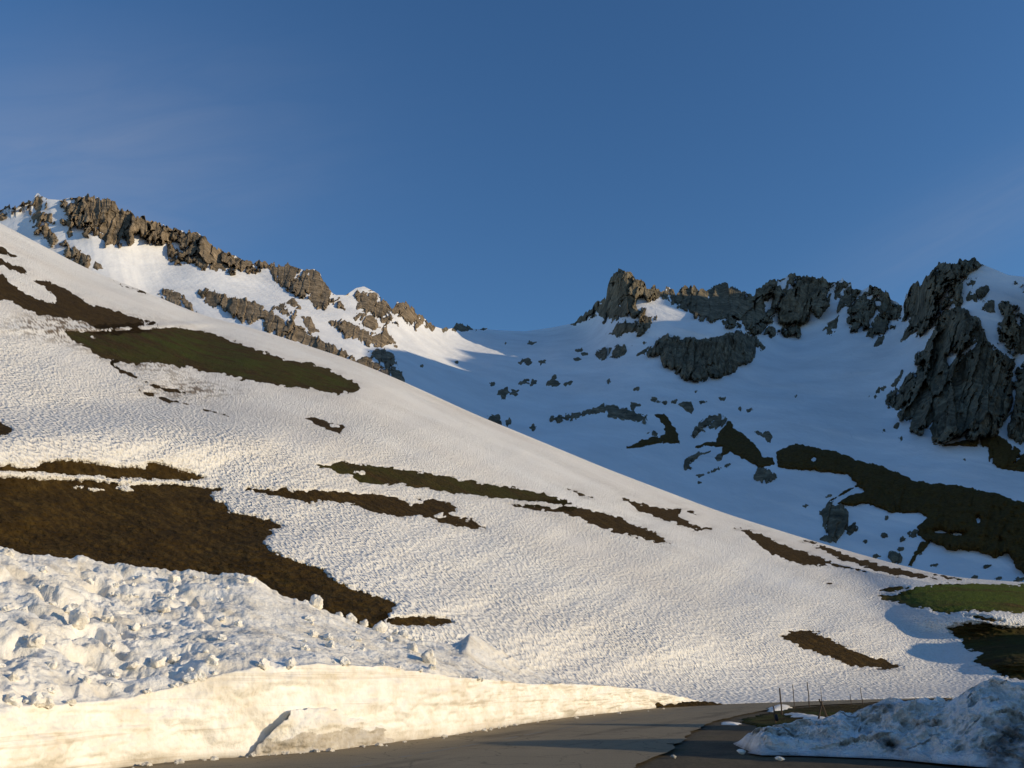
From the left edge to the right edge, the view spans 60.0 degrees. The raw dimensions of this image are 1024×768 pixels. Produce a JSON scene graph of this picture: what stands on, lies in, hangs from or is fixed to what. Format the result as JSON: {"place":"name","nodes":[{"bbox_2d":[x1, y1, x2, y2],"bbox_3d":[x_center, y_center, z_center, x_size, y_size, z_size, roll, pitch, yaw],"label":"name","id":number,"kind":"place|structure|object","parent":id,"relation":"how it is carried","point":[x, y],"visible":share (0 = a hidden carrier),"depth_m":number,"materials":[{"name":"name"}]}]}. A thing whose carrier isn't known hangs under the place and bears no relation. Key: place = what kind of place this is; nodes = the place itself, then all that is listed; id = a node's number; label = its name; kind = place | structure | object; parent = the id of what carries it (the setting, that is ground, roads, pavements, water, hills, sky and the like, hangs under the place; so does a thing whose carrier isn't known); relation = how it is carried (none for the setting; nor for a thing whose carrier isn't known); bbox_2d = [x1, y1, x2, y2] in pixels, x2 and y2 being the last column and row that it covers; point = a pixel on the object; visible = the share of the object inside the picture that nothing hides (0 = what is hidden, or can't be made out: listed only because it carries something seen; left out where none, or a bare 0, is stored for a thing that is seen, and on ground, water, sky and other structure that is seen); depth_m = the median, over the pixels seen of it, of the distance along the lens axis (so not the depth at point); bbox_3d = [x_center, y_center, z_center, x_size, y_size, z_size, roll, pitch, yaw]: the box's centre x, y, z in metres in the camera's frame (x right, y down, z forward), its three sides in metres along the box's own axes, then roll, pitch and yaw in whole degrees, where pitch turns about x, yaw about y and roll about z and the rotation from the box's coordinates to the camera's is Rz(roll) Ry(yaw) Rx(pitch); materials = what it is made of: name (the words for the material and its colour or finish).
{"place":"outdoors","nodes":[
{"label":"outdoors","id":0,"kind":"place"},
{"bbox_2d":[0,195,69,247],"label":"mountain","id":1,"kind":"structure","parent":0,"point":[39,216],"depth_m":901.13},
{"bbox_2d":[60,193,272,275],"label":"mountain","id":2,"kind":"structure","parent":0,"point":[109,219],"depth_m":943.82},
{"bbox_2d":[269,262,345,310],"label":"mountain","id":3,"kind":"structure","parent":0,"point":[314,286],"depth_m":972.73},
{"bbox_2d":[347,289,398,326],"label":"mountain","id":4,"kind":"structure","parent":0,"point":[373,306],"depth_m":1002.71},
{"bbox_2d":[390,301,434,331],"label":"mountain","id":5,"kind":"structure","parent":0,"point":[409,315],"depth_m":1083.80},
{"bbox_2d":[0,223,1023,703],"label":"snow hillside","id":6,"kind":"structure","parent":0,"point":[718,609],"depth_m":96.82,"materials":[{"name":"snow"}]},
{"bbox_2d":[0,422,11,434],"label":"grass patch","id":7,"kind":"object","parent":6,"relation":"on","point":[5,430],"visible":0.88,"depth_m":54.63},
{"bbox_2d":[0,251,26,274],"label":"grass patch","id":8,"kind":"object","parent":6,"relation":"on","point":[19,269],"visible":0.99,"depth_m":180.70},
{"bbox_2d":[0,274,157,335],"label":"grass patch","id":9,"kind":"object","parent":6,"relation":"on","point":[69,304],"visible":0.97,"depth_m":158.85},
{"bbox_2d":[0,460,203,480],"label":"grass patch","id":10,"kind":"object","parent":6,"relation":"on","point":[155,470],"visible":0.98,"depth_m":59.15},
{"bbox_2d":[114,366,153,386],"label":"dirt streak","id":11,"kind":"object","parent":6,"relation":"on","point":[121,371],"visible":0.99,"depth_m":110.24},
{"bbox_2d":[139,389,188,404],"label":"dirt streak","id":12,"kind":"object","parent":6,"relation":"on","point":[165,399],"visible":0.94,"depth_m":102.19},
{"bbox_2d":[153,384,193,393],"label":"dirt streak","id":13,"kind":"object","parent":6,"relation":"on","point":[169,390],"visible":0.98,"depth_m":111.70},
{"bbox_2d":[0,471,396,627],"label":"grass patch","id":14,"kind":"object","parent":6,"relation":"on","point":[172,527],"visible":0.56,"depth_m":51.84,"materials":[{"name":"plant"}]},
{"bbox_2d":[64,327,359,395],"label":"grass patch","id":15,"kind":"object","parent":6,"relation":"on","point":[199,350],"visible":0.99,"depth_m":175.32,"materials":[{"name":"plant"}]},
{"bbox_2d":[305,417,344,433],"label":"grass patch","id":16,"kind":"object","parent":6,"relation":"on","point":[320,422],"visible":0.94,"depth_m":124.24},
{"bbox_2d":[245,487,485,529],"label":"grass patch","id":17,"kind":"object","parent":6,"relation":"on","point":[389,505],"visible":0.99,"depth_m":85.28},
{"bbox_2d":[390,616,452,625],"bbox_3d":[-5.520,14.324,53.647,1.969,1.644,9.924,-9,-21,25],"label":"grass patch","id":18,"kind":"object","parent":6,"relation":"on","point":[421,621],"visible":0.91,"depth_m":53.42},
{"bbox_2d":[316,461,577,511],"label":"grass patch","id":19,"kind":"object","parent":6,"relation":"on","point":[382,475],"visible":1,"depth_m":115.36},
{"bbox_2d":[513,505,670,544],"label":"grass patch","id":20,"kind":"object","parent":6,"relation":"on","point":[619,524],"visible":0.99,"depth_m":153.65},
{"bbox_2d":[622,498,711,530],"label":"grass patch","id":21,"kind":"object","parent":6,"relation":"on","point":[664,514],"visible":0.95,"depth_m":221.08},
{"bbox_2d":[734,527,871,571],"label":"grass patch","id":22,"kind":"object","parent":6,"relation":"on","point":[772,547],"visible":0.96,"depth_m":225.69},
{"bbox_2d":[781,630,898,669],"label":"grass patch","id":23,"kind":"object","parent":6,"relation":"on","point":[814,642],"visible":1,"depth_m":104.85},
{"bbox_2d":[803,540,940,584],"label":"grass patch","id":24,"kind":"object","parent":6,"relation":"on","point":[875,567],"visible":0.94,"depth_m":226.59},
{"bbox_2d":[879,578,1023,618],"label":"grass patch","id":25,"kind":"object","parent":6,"relation":"on","point":[954,598],"visible":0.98,"depth_m":151.51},
{"bbox_2d":[947,617,1023,679],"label":"grass patch","id":26,"kind":"object","parent":6,"relation":"on","point":[1000,648],"visible":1,"depth_m":121.38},
{"bbox_2d":[0,193,1023,581],"bbox_3d":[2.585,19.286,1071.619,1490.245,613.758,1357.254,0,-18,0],"label":"snow bowl","id":27,"kind":"object","parent":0,"point":[838,377],"visible":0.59,"depth_m":818.84,"materials":[{"name":"snow"}]},
{"bbox_2d":[63,246,90,268],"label":"rock outcrop","id":28,"kind":"object","parent":27,"relation":"on","point":[80,258],"visible":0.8,"depth_m":814.44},
{"bbox_2d":[161,288,196,312],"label":"rock outcrop","id":29,"kind":"object","parent":27,"relation":"on","point":[174,297],"visible":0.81,"depth_m":789.16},
{"bbox_2d":[272,303,296,319],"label":"rock outcrop","id":30,"kind":"object","parent":27,"relation":"on","point":[283,311],"visible":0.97,"depth_m":805.29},
{"bbox_2d":[284,298,300,309],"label":"rock outcrop","id":31,"kind":"object","parent":27,"relation":"on","point":[292,302],"visible":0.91,"depth_m":856.62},
{"bbox_2d":[197,288,389,375],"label":"cliff","id":32,"kind":"structure","parent":27,"relation":"on","point":[242,309],"depth_m":738.79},
{"bbox_2d":[301,316,319,332],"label":"rock outcrop","id":33,"kind":"object","parent":27,"relation":"on","point":[309,324],"visible":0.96,"depth_m":773.35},
{"bbox_2d":[328,318,397,348],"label":"cliff","id":34,"kind":"structure","parent":27,"relation":"on","point":[350,330],"depth_m":814.08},
{"bbox_2d":[353,313,380,329],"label":"rock outcrop","id":35,"kind":"object","parent":27,"relation":"on","point":[370,322],"visible":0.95,"depth_m":894.21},
{"bbox_2d":[368,348,404,381],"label":"cliff","id":36,"kind":"structure","parent":27,"relation":"on","point":[383,355],"depth_m":715.61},
{"bbox_2d":[452,323,476,331],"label":"rock outcrop","id":37,"kind":"object","parent":27,"relation":"on","point":[459,327],"visible":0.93,"depth_m":1343.06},
{"bbox_2d":[488,414,501,424],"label":"rock outcrop","id":38,"kind":"object","parent":27,"relation":"on","point":[496,418],"visible":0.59,"depth_m":684.04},
{"bbox_2d":[497,387,509,399],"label":"rock outcrop","id":39,"kind":"object","parent":27,"relation":"on","point":[504,392],"visible":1,"depth_m":815.19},
{"bbox_2d":[546,379,560,386],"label":"rock outcrop","id":40,"kind":"object","parent":27,"relation":"on","point":[553,383],"visible":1,"depth_m":922.60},
{"bbox_2d":[549,403,646,424],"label":"rock outcrop","id":41,"kind":"object","parent":27,"relation":"on","point":[616,412],"visible":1,"depth_m":752.08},
{"bbox_2d":[595,344,626,359],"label":"rock outcrop","id":42,"kind":"object","parent":27,"relation":"on","point":[619,351],"visible":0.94,"depth_m":1062.87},
{"bbox_2d":[609,315,656,337],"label":"rock outcrop","id":43,"kind":"object","parent":27,"relation":"on","point":[620,329],"visible":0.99,"depth_m":1114.67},
{"bbox_2d":[626,414,679,448],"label":"grass patch","id":44,"kind":"object","parent":27,"relation":"on","point":[670,435],"visible":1,"depth_m":680.82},
{"bbox_2d":[678,401,693,413],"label":"rock outcrop","id":45,"kind":"object","parent":27,"relation":"on","point":[687,406],"visible":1,"depth_m":799.89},
{"bbox_2d":[683,450,710,470],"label":"rock outcrop","id":46,"kind":"object","parent":27,"relation":"on","point":[689,460],"visible":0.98,"depth_m":625.25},
{"bbox_2d":[644,330,764,382],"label":"cliff","id":47,"kind":"structure","parent":27,"relation":"on","point":[694,359],"depth_m":983.76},
{"bbox_2d":[692,413,726,437],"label":"rock outcrop","id":48,"kind":"object","parent":27,"relation":"on","point":[717,422],"visible":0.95,"depth_m":742.59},
{"bbox_2d":[695,421,774,467],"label":"grass patch","id":49,"kind":"object","parent":27,"relation":"on","point":[730,438],"visible":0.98,"depth_m":668.36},
{"bbox_2d":[754,430,772,442],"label":"rock outcrop","id":50,"kind":"object","parent":27,"relation":"on","point":[767,435],"visible":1,"depth_m":693.90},
{"bbox_2d":[753,467,776,483],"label":"boulder","id":51,"kind":"object","parent":27,"relation":"on","point":[762,474],"visible":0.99,"depth_m":579.37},
{"bbox_2d":[820,535,837,542],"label":"rock outcrop","id":52,"kind":"object","parent":27,"relation":"on","point":[827,538],"visible":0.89,"depth_m":465.85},
{"bbox_2d":[822,315,838,335],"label":"rock outcrop","id":53,"kind":"object","parent":27,"relation":"on","point":[832,324],"visible":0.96,"depth_m":1204.91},
{"bbox_2d":[819,501,848,538],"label":"boulder","id":54,"kind":"object","parent":27,"relation":"on","point":[835,519],"visible":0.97,"depth_m":491.59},
{"bbox_2d":[846,522,857,535],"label":"rock outcrop","id":55,"kind":"object","parent":27,"relation":"on","point":[852,528],"visible":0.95,"depth_m":479.86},
{"bbox_2d":[874,335,884,346],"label":"rock outcrop","id":56,"kind":"object","parent":27,"relation":"on","point":[879,341],"visible":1,"depth_m":1055.99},
{"bbox_2d":[888,550,902,563],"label":"boulder","id":57,"kind":"object","parent":27,"relation":"on","point":[894,557],"visible":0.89,"depth_m":438.21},
{"bbox_2d":[891,370,902,386],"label":"rock outcrop","id":58,"kind":"object","parent":27,"relation":"on","point":[896,380],"visible":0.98,"depth_m":860.09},
{"bbox_2d":[776,443,1023,573],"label":"grass patch","id":59,"kind":"object","parent":27,"relation":"on","point":[997,530],"visible":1,"depth_m":503.18,"materials":[{"name":"plant"}]},
{"bbox_2d":[908,541,929,565],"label":"grass patch","id":60,"kind":"object","parent":27,"relation":"on","point":[922,546],"visible":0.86,"depth_m":447.46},
{"bbox_2d":[966,285,989,301],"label":"rock outcrop","id":61,"kind":"object","parent":27,"relation":"on","point":[981,291],"visible":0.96,"depth_m":895.86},
{"bbox_2d":[933,435,1023,471],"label":"grass patch","id":62,"kind":"object","parent":27,"relation":"on","point":[1003,454],"visible":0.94,"depth_m":586.75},
{"bbox_2d":[982,300,994,312],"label":"rock outcrop","id":63,"kind":"object","parent":27,"relation":"on","point":[989,306],"visible":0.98,"depth_m":864.64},
{"bbox_2d":[0,0,1023,330],"label":"sky","id":64,"kind":"structure","parent":0,"point":[477,164],"materials":[{"name":"blue"}]},
{"bbox_2d":[122,698,934,767],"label":"road","id":65,"kind":"structure","parent":0,"point":[633,741],"depth_m":21.99,"materials":[{"name":"asphalt"}]},
{"bbox_2d":[353,707,733,766],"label":"road marking","id":66,"kind":"object","parent":65,"relation":"on","point":[504,738],"visible":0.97,"depth_m":22.61,"materials":[{"name":"paint"}]},
{"bbox_2d":[236,699,988,767],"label":"ground","id":67,"kind":"structure","parent":0,"point":[710,745],"depth_m":19.44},
{"bbox_2d":[244,707,394,756],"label":"snow slab","id":68,"kind":"structure","parent":67,"relation":"on","point":[308,729],"depth_m":20.61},
{"bbox_2d":[0,546,723,767],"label":"snow bank","id":69,"kind":"structure","parent":67,"relation":"on","point":[240,704],"depth_m":22.02,"materials":[{"name":"snow"}]},
{"bbox_2d":[0,548,14,558],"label":"snow chunk","id":70,"kind":"object","parent":69,"relation":"on","point":[8,552],"visible":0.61,"depth_m":25.19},
{"bbox_2d":[4,693,22,707],"bbox_3d":[-8.208,5.224,14.586,0.292,0.279,0.286,-11,-22,31],"label":"snow lump","id":71,"kind":"object","parent":69,"relation":"on","point":[14,699],"visible":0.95,"depth_m":14.52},
{"bbox_2d":[7,671,19,681],"bbox_3d":[-8.619,5.089,15.341,0.196,0.220,0.190,-16,-24,40],"label":"snow chunk","id":72,"kind":"object","parent":69,"relation":"on","point":[14,676],"visible":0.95,"depth_m":15.29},
{"bbox_2d":[27,632,45,647],"bbox_3d":[-9.489,5.127,17.677,0.279,0.356,0.326,-10,-21,27],"label":"snow chunk","id":73,"kind":"object","parent":69,"relation":"on","point":[36,640],"visible":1,"depth_m":17.63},
{"bbox_2d":[27,691,45,707],"bbox_3d":[-8.036,5.338,14.954,0.343,0.291,0.298,-7,-20,20],"label":"snow lump","id":74,"kind":"object","parent":69,"relation":"on","point":[37,699],"visible":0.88,"depth_m":14.88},
{"bbox_2d":[42,692,54,708],"bbox_3d":[-7.992,5.410,15.123,0.342,0.292,0.298,-15,-23,37],"label":"snow lump","id":75,"kind":"object","parent":69,"relation":"on","point":[49,703],"visible":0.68,"depth_m":15.09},
{"bbox_2d":[47,661,56,668],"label":"snow chunk","id":76,"kind":"object","parent":69,"relation":"on","point":[51,664],"visible":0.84,"depth_m":16.93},
{"bbox_2d":[62,605,73,614],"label":"snow lump","id":77,"kind":"object","parent":69,"relation":"on","point":[67,609],"visible":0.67,"depth_m":20.99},
{"bbox_2d":[68,605,89,629],"bbox_3d":[-9.969,5.378,20.407,0.406,0.577,0.576,13,-23,-35],"label":"snow chunk","id":78,"kind":"object","parent":69,"relation":"on","point":[79,618],"visible":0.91,"depth_m":20.28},
{"bbox_2d":[101,613,113,622],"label":"snow chunk","id":79,"kind":"object","parent":69,"relation":"on","point":[107,618],"visible":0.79,"depth_m":22.81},
{"bbox_2d":[107,642,116,650],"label":"snow lump","id":80,"kind":"object","parent":69,"relation":"on","point":[111,646],"visible":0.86,"depth_m":19.92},
{"bbox_2d":[107,669,119,677],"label":"snow lump","id":81,"kind":"object","parent":69,"relation":"on","point":[113,673],"visible":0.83,"depth_m":18.62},
{"bbox_2d":[126,661,139,668],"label":"snow chunk","id":82,"kind":"object","parent":69,"relation":"on","point":[133,664],"visible":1,"depth_m":19.22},
{"bbox_2d":[150,655,166,667],"bbox_3d":[-7.824,6.145,19.573,0.290,0.327,0.356,-10,-21,27],"label":"snow chunk","id":83,"kind":"object","parent":69,"relation":"on","point":[157,661],"visible":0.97,"depth_m":19.51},
{"bbox_2d":[156,603,170,612],"bbox_3d":[-9.964,6.470,25.371,0.401,0.377,0.467,0,-18,0],"label":"snow chunk","id":84,"kind":"object","parent":69,"relation":"on","point":[162,607],"visible":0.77,"depth_m":25.26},
{"bbox_2d":[167,654,180,663],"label":"snow lump","id":85,"kind":"object","parent":69,"relation":"on","point":[174,658],"visible":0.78,"depth_m":20.27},
{"bbox_2d":[167,574,180,582],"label":"snow chunk","id":86,"kind":"object","parent":69,"relation":"on","point":[173,578],"visible":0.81,"depth_m":29.15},
{"bbox_2d":[181,672,197,682],"bbox_3d":[-6.800,6.237,18.724,0.340,0.297,0.292,2,-19,-6],"label":"snow lump","id":87,"kind":"object","parent":69,"relation":"on","point":[190,677],"visible":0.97,"depth_m":18.64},
{"bbox_2d":[195,669,206,681],"bbox_3d":[-6.627,6.216,18.910,0.303,0.270,0.337,-6,-19,18],"label":"snow lump","id":88,"kind":"object","parent":69,"relation":"on","point":[201,675],"visible":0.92,"depth_m":18.80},
{"bbox_2d":[205,654,218,665],"bbox_3d":[-6.606,6.080,19.500,0.294,0.288,0.298,-20,-48,21],"label":"snow lump","id":89,"kind":"object","parent":69,"relation":"on","point":[211,659],"visible":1,"depth_m":19.43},
{"bbox_2d":[242,575,255,582],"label":"snow chunk","id":90,"kind":"object","parent":69,"relation":"on","point":[248,579],"visible":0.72,"depth_m":30.57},
{"bbox_2d":[258,658,269,669],"bbox_3d":[-5.668,6.340,20.078,0.301,0.276,0.340,-7,-20,21],"label":"snow lump","id":91,"kind":"object","parent":69,"relation":"on","point":[263,663],"visible":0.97,"depth_m":20.02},
{"bbox_2d":[284,657,296,669],"bbox_3d":[-5.168,6.528,20.701,0.294,0.288,0.298,9,-30,-36],"label":"snow lump","id":92,"kind":"object","parent":69,"relation":"on","point":[291,662],"visible":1,"depth_m":20.60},
{"bbox_2d":[299,643,309,649],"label":"snow lump","id":93,"kind":"object","parent":69,"relation":"on","point":[305,646],"visible":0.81,"depth_m":22.61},
{"bbox_2d":[308,629,319,636],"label":"snow lump","id":94,"kind":"object","parent":69,"relation":"on","point":[312,633],"visible":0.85,"depth_m":26.48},
{"bbox_2d":[309,594,322,608],"bbox_3d":[-7.417,8.253,33.500,0.563,0.599,0.479,6,-19,-17],"label":"snow chunk","id":95,"kind":"object","parent":69,"relation":"on","point":[315,601],"visible":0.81,"depth_m":33.35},
{"bbox_2d":[323,633,332,640],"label":"snow lump","id":96,"kind":"object","parent":69,"relation":"on","point":[328,636],"visible":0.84,"depth_m":26.51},
{"bbox_2d":[324,640,334,648],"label":"snow lump","id":97,"kind":"object","parent":69,"relation":"on","point":[330,643],"visible":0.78,"depth_m":25.66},
{"bbox_2d":[339,656,350,665],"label":"snow lump","id":98,"kind":"object","parent":69,"relation":"on","point":[344,660],"visible":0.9,"depth_m":22.24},
{"bbox_2d":[346,613,356,621],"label":"snow chunk","id":99,"kind":"object","parent":69,"relation":"on","point":[351,616],"visible":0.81,"depth_m":34.41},
{"bbox_2d":[372,621,387,632],"bbox_3d":[-5.059,9.400,34.004,0.622,0.620,0.552,0,-18,0],"label":"snow chunk","id":100,"kind":"object","parent":69,"relation":"on","point":[381,626],"visible":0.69,"depth_m":33.85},
{"bbox_2d":[407,643,417,651],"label":"snow chunk","id":101,"kind":"object","parent":69,"relation":"on","point":[413,647],"visible":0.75,"depth_m":29.76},
{"bbox_2d":[421,649,435,664],"bbox_3d":[-2.607,8.509,27.492,0.510,0.588,0.441,10,-21,-27],"label":"snow chunk","id":102,"kind":"object","parent":69,"relation":"on","point":[427,656],"visible":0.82,"depth_m":27.35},
{"bbox_2d":[661,701,722,707],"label":"grass","id":103,"kind":"structure","parent":67,"relation":"on","point":[692,703],"depth_m":55.87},
{"bbox_2d":[733,677,1023,767],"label":"snow pile","id":104,"kind":"object","parent":67,"relation":"on","point":[981,724],"visible":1,"depth_m":19.48,"materials":[{"name":"snow"}]},
{"bbox_2d":[570,268,674,325],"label":"mountain","id":105,"kind":"structure","parent":0,"point":[626,290],"depth_m":1239.95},
{"bbox_2d":[673,273,832,337],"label":"mountain","id":106,"kind":"structure","parent":0,"point":[724,300],"depth_m":1268.24,"materials":[{"name":"stone"}]},
{"bbox_2d":[741,699,951,726],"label":"verge","id":107,"kind":"structure","parent":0,"point":[764,720],"depth_m":40.34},
{"bbox_2d":[766,704,792,711],"bbox_3d":[15.719,19.089,52.163,1.728,0.314,12.093,-7,-20,19],"label":"snow patch","id":108,"kind":"object","parent":107,"relation":"on","point":[778,707],"visible":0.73,"depth_m":50.22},
{"bbox_2d":[784,713,824,720],"bbox_3d":[12.057,13.510,35.824,1.533,0.283,10.830,-3,-19,8],"label":"snow patch","id":109,"kind":"object","parent":107,"relation":"on","point":[811,717],"visible":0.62,"depth_m":35.49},
{"bbox_2d":[818,688,827,718],"bbox_3d":[11.607,12.061,33.142,0.582,1.308,0.192,3,-19,-10],"label":"trestle","id":110,"kind":"object","parent":107,"relation":"on","point":[821,704],"visible":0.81,"depth_m":33.10,"materials":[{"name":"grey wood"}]},
{"bbox_2d":[832,280,901,339],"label":"mountain","id":111,"kind":"structure","parent":0,"point":[862,305],"depth_m":1191.10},
{"bbox_2d":[900,257,982,341],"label":"mountain","id":112,"kind":"structure","parent":0,"point":[921,307],"depth_m":961.59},
{"bbox_2d":[885,306,1015,445],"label":"rock outcrop","id":113,"kind":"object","parent":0,"point":[958,397],"depth_m":741.65,"materials":[{"name":"stone"}]},
{"bbox_2d":[997,300,1023,359],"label":"mountain","id":114,"kind":"structure","parent":0,"point":[1013,331],"depth_m":804.11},
{"bbox_2d":[1007,362,1023,444],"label":"rock outcrop","id":115,"kind":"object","parent":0,"point":[1015,428],"depth_m":645.58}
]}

